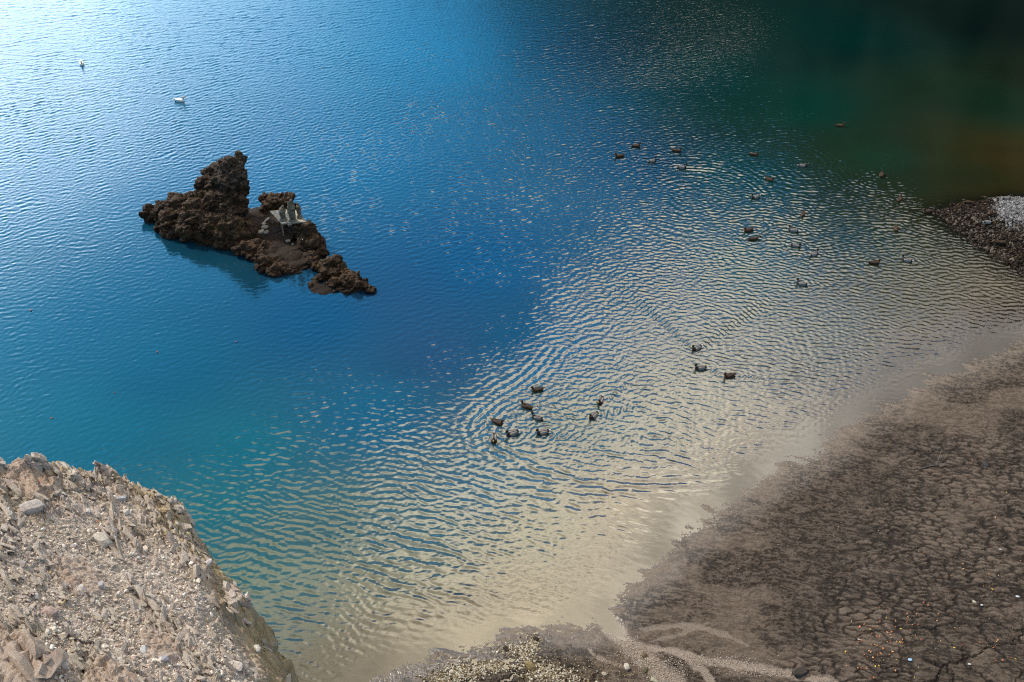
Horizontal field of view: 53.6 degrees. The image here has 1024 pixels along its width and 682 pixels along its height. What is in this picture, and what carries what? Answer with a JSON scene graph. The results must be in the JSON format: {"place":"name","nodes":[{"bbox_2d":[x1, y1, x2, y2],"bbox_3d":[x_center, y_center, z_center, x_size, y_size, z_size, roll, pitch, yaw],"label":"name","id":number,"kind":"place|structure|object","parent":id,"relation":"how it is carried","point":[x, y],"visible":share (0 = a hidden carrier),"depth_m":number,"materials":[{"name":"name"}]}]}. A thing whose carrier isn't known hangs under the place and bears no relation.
{"place":"outdoors","nodes":[
{"label":"outdoors","id":0,"kind":"place"},
{"bbox_2d":[0,457,298,681],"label":"cliff","id":1,"kind":"structure","parent":0,"point":[79,570],"depth_m":16.25,"materials":[{"name":"stone"}]},
{"bbox_2d":[0,457,13,473],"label":"outcrop","id":2,"kind":"object","parent":1,"relation":"on","point":[3,468],"visible":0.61,"depth_m":17.16,"materials":[{"name":"stone"}]},
{"bbox_2d":[17,560,26,567],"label":"stone","id":3,"kind":"object","parent":1,"relation":"on","point":[23,563],"visible":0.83,"depth_m":14.98,"materials":[{"name":"beige stone"}]},
{"bbox_2d":[18,499,44,515],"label":"stone","id":4,"kind":"object","parent":1,"relation":"on","point":[27,508],"visible":0.86,"depth_m":16.43,"materials":[{"name":"white stone"}]},
{"bbox_2d":[0,628,68,681],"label":"outcrop","id":5,"kind":"object","parent":1,"relation":"on","point":[27,656],"visible":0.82,"depth_m":12.99,"materials":[{"name":"stone"}]},
{"bbox_2d":[20,452,60,477],"bbox_3d":[-8.268,2.324,17.588,0.612,0.705,1.020,0,36,0],"label":"outcrop","id":6,"kind":"object","parent":1,"relation":"on","point":[36,461],"visible":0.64,"depth_m":17.70,"materials":[{"name":"stone"}]},
{"bbox_2d":[40,606,58,617],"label":"stone","id":7,"kind":"object","parent":1,"relation":"on","point":[52,612],"visible":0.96,"depth_m":14.24,"materials":[{"name":"pink stone"}]},
{"bbox_2d":[56,633,65,638],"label":"stone","id":8,"kind":"object","parent":1,"relation":"on","point":[61,635],"visible":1,"depth_m":13.90,"materials":[{"name":"beige stone"}]},
{"bbox_2d":[53,619,94,647],"bbox_3d":[-6.134,4.107,14.020,0.782,0.412,0.416,21,41,26],"label":"dead root","id":9,"kind":"object","parent":1,"relation":"on","point":[69,633],"visible":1,"depth_m":14.01,"materials":[{"name":"brown wood"}]},
{"bbox_2d":[61,469,92,491],"bbox_3d":[-7.825,2.590,17.941,0.568,0.468,0.646,25,43,30],"label":"outcrop","id":10,"kind":"object","parent":1,"relation":"on","point":[69,485],"visible":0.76,"depth_m":17.93,"materials":[{"name":"stone"}]},
{"bbox_2d":[77,584,86,595],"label":"stone","id":11,"kind":"object","parent":1,"relation":"on","point":[81,588],"visible":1,"depth_m":15.11,"materials":[{"name":"white stone"}]},
{"bbox_2d":[78,492,99,522],"bbox_3d":[-7.316,2.944,17.431,0.414,0.282,0.918,-26,44,-31],"label":"outcrop","id":12,"kind":"object","parent":1,"relation":"on","point":[95,510],"visible":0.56,"depth_m":17.48,"materials":[{"name":"stone"}]},
{"bbox_2d":[98,580,103,588],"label":"stone","id":13,"kind":"object","parent":1,"relation":"on","point":[101,584],"visible":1,"depth_m":15.51,"materials":[{"name":"white stone"}]},
{"bbox_2d":[93,532,112,547],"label":"stone","id":14,"kind":"object","parent":1,"relation":"on","point":[103,540],"visible":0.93,"depth_m":16.65,"materials":[{"name":"white stone"}]},
{"bbox_2d":[101,468,112,478],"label":"stone","id":15,"kind":"object","parent":1,"relation":"on","point":[108,472],"visible":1,"depth_m":18.70,"materials":[{"name":"grey stone"}]},
{"bbox_2d":[92,460,125,487],"bbox_3d":[-7.429,2.477,18.757,0.693,0.593,0.319,27,44,32],"label":"outcrop","id":16,"kind":"object","parent":1,"relation":"on","point":[101,468],"visible":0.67,"depth_m":18.73,"materials":[{"name":"stone"}]},
{"bbox_2d":[95,517,124,566],"bbox_3d":[-6.667,3.401,16.776,0.358,0.324,1.262,-16,39,-21],"label":"outcrop","id":17,"kind":"object","parent":1,"relation":"on","point":[109,532],"visible":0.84,"depth_m":16.82,"materials":[{"name":"stone"}]},
{"bbox_2d":[102,671,139,681],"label":"outcrop","id":18,"kind":"object","parent":1,"relation":"on","point":[133,677],"visible":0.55,"depth_m":13.52,"materials":[{"name":"stone"}]},
{"bbox_2d":[116,495,125,500],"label":"stone","id":19,"kind":"object","parent":1,"relation":"on","point":[121,498],"visible":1,"depth_m":18.24,"materials":[{"name":"white stone"}]},
{"bbox_2d":[122,509,129,514],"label":"stone","id":20,"kind":"object","parent":1,"relation":"on","point":[126,511],"visible":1,"depth_m":17.89,"materials":[{"name":"white stone"}]},
{"bbox_2d":[0,473,252,681],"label":"gravel","id":21,"kind":"structure","parent":1,"relation":"on","point":[65,665],"depth_m":15.48,"materials":[{"name":"grey gravel"}]},
{"bbox_2d":[122,574,159,624],"bbox_3d":[-5.810,4.019,15.686,0.408,0.322,1.216,-28,45,-33],"label":"outcrop","id":22,"kind":"object","parent":1,"relation":"on","point":[131,585],"visible":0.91,"depth_m":15.69,"materials":[{"name":"stone"}]},
{"bbox_2d":[140,645,146,653],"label":"stone","id":23,"kind":"object","parent":1,"relation":"on","point":[143,648],"visible":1,"depth_m":14.50,"materials":[{"name":"white stone"}]},
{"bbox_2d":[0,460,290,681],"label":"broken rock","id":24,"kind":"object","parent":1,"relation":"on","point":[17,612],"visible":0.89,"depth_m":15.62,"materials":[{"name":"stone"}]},
{"bbox_2d":[158,655,168,661],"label":"stone","id":25,"kind":"object","parent":1,"relation":"on","point":[164,658],"visible":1,"depth_m":14.43,"materials":[{"name":"grey stone"}]},
{"bbox_2d":[167,496,191,532],"bbox_3d":[-6.215,3.243,18.849,0.441,0.409,1.051,-29,45,-33],"label":"outcrop","id":26,"kind":"object","parent":1,"relation":"on","point":[184,525],"visible":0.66,"depth_m":18.94,"materials":[{"name":"stone"}]},
{"bbox_2d":[181,628,188,636],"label":"stone","id":27,"kind":"object","parent":1,"relation":"on","point":[184,631],"visible":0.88,"depth_m":15.48,"materials":[{"name":"beige stone"}]},
{"bbox_2d":[205,559,212,565],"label":"stone","id":28,"kind":"object","parent":1,"relation":"on","point":[209,562],"visible":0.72,"depth_m":17.75,"materials":[{"name":"white stone"}]},
{"bbox_2d":[222,580,252,614],"bbox_3d":[-4.633,4.349,17.128,0.436,0.434,0.869,-14,39,-18],"label":"outcrop","id":29,"kind":"object","parent":1,"relation":"on","point":[234,597],"visible":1,"depth_m":17.12,"materials":[{"name":"stone"}]},
{"bbox_2d":[232,660,243,671],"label":"stone","id":30,"kind":"object","parent":1,"relation":"on","point":[238,665],"visible":0.72,"depth_m":15.46,"materials":[{"name":"white stone"}]},
{"bbox_2d":[254,644,260,652],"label":"stone","id":31,"kind":"object","parent":1,"relation":"on","point":[257,648],"visible":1,"depth_m":16.86,"materials":[{"name":"white stone"}]},
{"bbox_2d":[0,0,1023,658],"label":"lake water","id":32,"kind":"structure","parent":0,"point":[502,228],"depth_m":49.95,"materials":[{"name":"blue liquid"}]},
{"bbox_2d":[173,96,184,101],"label":"duck","id":33,"kind":"object","parent":32,"relation":"on","point":[179,99],"visible":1,"depth_m":64.42},
{"bbox_2d":[138,150,376,294],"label":"rock islet","id":34,"kind":"object","parent":32,"relation":"in","point":[214,210],"visible":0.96,"depth_m":49.67,"materials":[{"name":"brown stone"}]},
{"bbox_2d":[270,210,306,235],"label":"table","id":35,"kind":"object","parent":34,"relation":"on","point":[278,217],"visible":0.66,"depth_m":49.65,"materials":[{"name":"metal"}]},
{"bbox_2d":[278,205,286,220],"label":"gnome statue","id":36,"kind":"object","parent":35,"relation":"on","point":[281,210],"visible":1,"depth_m":49.15,"materials":[{"name":"stone"}]},
{"bbox_2d":[287,199,296,221],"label":"robed statue","id":37,"kind":"object","parent":35,"relation":"on","point":[291,210],"visible":1,"depth_m":49.05,"materials":[{"name":"stone"}]},
{"bbox_2d":[296,202,302,218],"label":"praying statue","id":38,"kind":"object","parent":35,"relation":"on","point":[298,210],"visible":1,"depth_m":49.42,"materials":[{"name":"stone"}]},
{"bbox_2d":[491,431,496,443],"bbox_3d":[-0.692,3.674,38.658,0.241,0.356,0.713,1,36,2],"label":"duck","id":39,"kind":"object","parent":32,"relation":"on","point":[493,438],"visible":1,"depth_m":38.60},
{"bbox_2d":[490,418,504,425],"bbox_3d":[-0.566,3.113,39.433,0.663,0.331,0.224,18,40,23],"label":"duck","id":40,"kind":"object","parent":32,"relation":"on","point":[497,422],"visible":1,"depth_m":39.38},
{"bbox_2d":[504,429,519,436],"bbox_3d":[0.005,3.498,38.903,0.690,0.344,0.233,-14,39,-18],"label":"duck","id":41,"kind":"object","parent":32,"relation":"on","point":[511,433],"visible":1,"depth_m":38.86},
{"bbox_2d":[519,400,533,408],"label":"duck","id":42,"kind":"object","parent":32,"relation":"on","point":[526,406],"visible":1,"depth_m":40.17},
{"bbox_2d":[530,411,544,419],"bbox_3d":[0.987,2.948,39.660,0.653,0.326,0.220,16,39,20],"label":"duck","id":43,"kind":"object","parent":32,"relation":"on","point":[536,417],"visible":1,"depth_m":39.63},
{"bbox_2d":[530,386,544,391],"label":"duck","id":44,"kind":"object","parent":32,"relation":"on","point":[537,389],"visible":1,"depth_m":41.00},
{"bbox_2d":[534,429,550,434],"bbox_3d":[1.175,3.465,38.954,0.668,0.333,0.225,-9,37,-12],"label":"duck","id":45,"kind":"object","parent":32,"relation":"on","point":[542,431],"visible":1,"depth_m":38.91},
{"bbox_2d":[588,410,599,419],"bbox_3d":[3.207,2.885,39.741,0.669,0.334,0.226,-31,46,-35],"label":"duck","id":46,"kind":"object","parent":32,"relation":"on","point":[593,415],"visible":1,"depth_m":39.68},
{"bbox_2d":[597,394,603,404],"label":"duck","id":47,"kind":"object","parent":32,"relation":"on","point":[600,400],"visible":1,"depth_m":40.42},
{"bbox_2d":[614,153,624,157],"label":"duck","id":48,"kind":"object","parent":32,"relation":"on","point":[618,155],"visible":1,"depth_m":58.07},
{"bbox_2d":[648,156,656,162],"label":"duck","id":49,"kind":"object","parent":32,"relation":"on","point":[652,160],"visible":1,"depth_m":57.59},
{"bbox_2d":[671,147,682,151],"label":"duck","id":50,"kind":"object","parent":32,"relation":"on","point":[676,150],"visible":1,"depth_m":58.63},
{"bbox_2d":[676,163,688,168],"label":"duck","id":51,"kind":"object","parent":32,"relation":"on","point":[682,166],"visible":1,"depth_m":56.94},
{"bbox_2d":[692,344,702,350],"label":"duck","id":52,"kind":"object","parent":32,"relation":"on","point":[696,347],"visible":1,"depth_m":43.26},
{"bbox_2d":[693,364,707,369],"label":"duck","id":53,"kind":"object","parent":32,"relation":"on","point":[700,367],"visible":1,"depth_m":42.16},
{"bbox_2d":[722,372,736,378],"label":"duck","id":54,"kind":"object","parent":32,"relation":"on","point":[728,375],"visible":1,"depth_m":41.73},
{"bbox_2d":[743,227,753,231],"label":"duck","id":55,"kind":"object","parent":32,"relation":"on","point":[749,229],"visible":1,"depth_m":51.29},
{"bbox_2d":[748,235,761,240],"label":"duck","id":56,"kind":"object","parent":32,"relation":"on","point":[752,238],"visible":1,"depth_m":50.64},
{"bbox_2d":[750,194,760,198],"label":"duck","id":57,"kind":"object","parent":32,"relation":"on","point":[755,196],"visible":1,"depth_m":54.11},
{"bbox_2d":[764,176,774,181],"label":"duck","id":58,"kind":"object","parent":32,"relation":"on","point":[769,179],"visible":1,"depth_m":55.77},
{"bbox_2d":[787,225,798,231],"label":"duck","id":59,"kind":"object","parent":32,"relation":"on","point":[792,229],"visible":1,"depth_m":51.32},
{"bbox_2d":[790,243,802,247],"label":"duck","id":60,"kind":"object","parent":32,"relation":"on","point":[796,245],"visible":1,"depth_m":50.09},
{"bbox_2d":[795,278,808,285],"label":"duck","id":61,"kind":"object","parent":32,"relation":"on","point":[801,283],"visible":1,"depth_m":47.33},
{"bbox_2d":[809,248,818,256],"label":"duck","id":62,"kind":"object","parent":32,"relation":"on","point":[813,254],"visible":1,"depth_m":49.42},
{"bbox_2d":[834,122,844,126],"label":"duck","id":63,"kind":"object","parent":32,"relation":"on","point":[839,125],"visible":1,"depth_m":61.41},
{"bbox_2d":[868,258,881,264],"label":"duck","id":64,"kind":"object","parent":32,"relation":"on","point":[873,262],"visible":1,"depth_m":48.81},
{"bbox_2d":[893,224,898,231],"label":"duck","id":65,"kind":"object","parent":32,"relation":"on","point":[896,228],"visible":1,"depth_m":51.38},
{"bbox_2d":[901,254,912,261],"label":"duck","id":66,"kind":"object","parent":32,"relation":"on","point":[906,259],"visible":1,"depth_m":49.02},
{"bbox_2d":[922,208,933,213],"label":"duck","id":67,"kind":"object","parent":32,"relation":"on","point":[925,211],"visible":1,"depth_m":52.86},
{"bbox_2d":[290,191,1023,681],"bbox_3d":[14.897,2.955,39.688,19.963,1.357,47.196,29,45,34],"label":"mud shore","id":68,"kind":"structure","parent":0,"point":[666,563],"depth_m":33.74,"materials":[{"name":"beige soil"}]},
{"bbox_2d":[408,632,597,681],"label":"shingle","id":69,"kind":"object","parent":68,"relation":"on","point":[518,650],"visible":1,"depth_m":30.39,"materials":[{"name":"gravel"}]},
{"bbox_2d":[525,661,535,670],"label":"mud stone","id":70,"kind":"object","parent":69,"relation":"on","point":[530,665],"visible":1,"depth_m":30.38,"materials":[{"name":"beige stone"}]},
{"bbox_2d":[624,663,629,670],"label":"mud stone","id":71,"kind":"object","parent":68,"relation":"on","point":[627,666],"visible":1,"depth_m":30.36,"materials":[{"name":"white stone"}]},
{"bbox_2d":[651,677,658,681],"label":"mud stone","id":72,"kind":"object","parent":68,"relation":"on","point":[653,679],"visible":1,"depth_m":29.98,"materials":[{"name":"beige stone"}]},
{"bbox_2d":[613,628,815,681],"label":"grit","id":73,"kind":"object","parent":68,"relation":"on","point":[646,662],"visible":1,"depth_m":30.49,"materials":[{"name":"gravel"}]},
{"bbox_2d":[442,358,1023,681],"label":"pebble litter","id":74,"kind":"object","parent":68,"relation":"on","point":[760,598],"visible":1,"depth_m":30.73,"materials":[{"name":"stone"}]},
{"bbox_2d":[792,666,807,677],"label":"mud stone","id":75,"kind":"object","parent":68,"relation":"on","point":[799,672],"visible":1,"depth_m":30.09,"materials":[{"name":"grey stone"}]},
{"bbox_2d":[919,450,958,468],"bbox_3d":[15.699,4.358,37.532,1.659,0.315,0.620,-6,37,-8],"label":"twig","id":76,"kind":"object","parent":68,"relation":"on","point":[938,464],"visible":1,"depth_m":37.47,"materials":[{"name":"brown wood"}]},
{"bbox_2d":[922,196,1023,282],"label":"bank pebbles","id":77,"kind":"object","parent":68,"relation":"on","point":[979,205],"visible":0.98,"depth_m":51.27,"materials":[{"name":"gravel"}]},
{"bbox_2d":[962,199,973,203],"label":"duck","id":78,"kind":"object","parent":77,"relation":"on","point":[965,201],"visible":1,"depth_m":53.37},
{"bbox_2d":[982,219,992,223],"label":"duck","id":79,"kind":"object","parent":77,"relation":"on","point":[987,221],"visible":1,"depth_m":51.16},
{"bbox_2d":[1002,194,1011,199],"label":"duck","id":80,"kind":"object","parent":77,"relation":"on","point":[1006,198],"visible":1,"depth_m":53.63},
{"bbox_2d":[996,239,1008,244],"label":"duck","id":81,"kind":"object","parent":68,"relation":"on","point":[1001,242],"visible":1,"depth_m":49.87}
]}

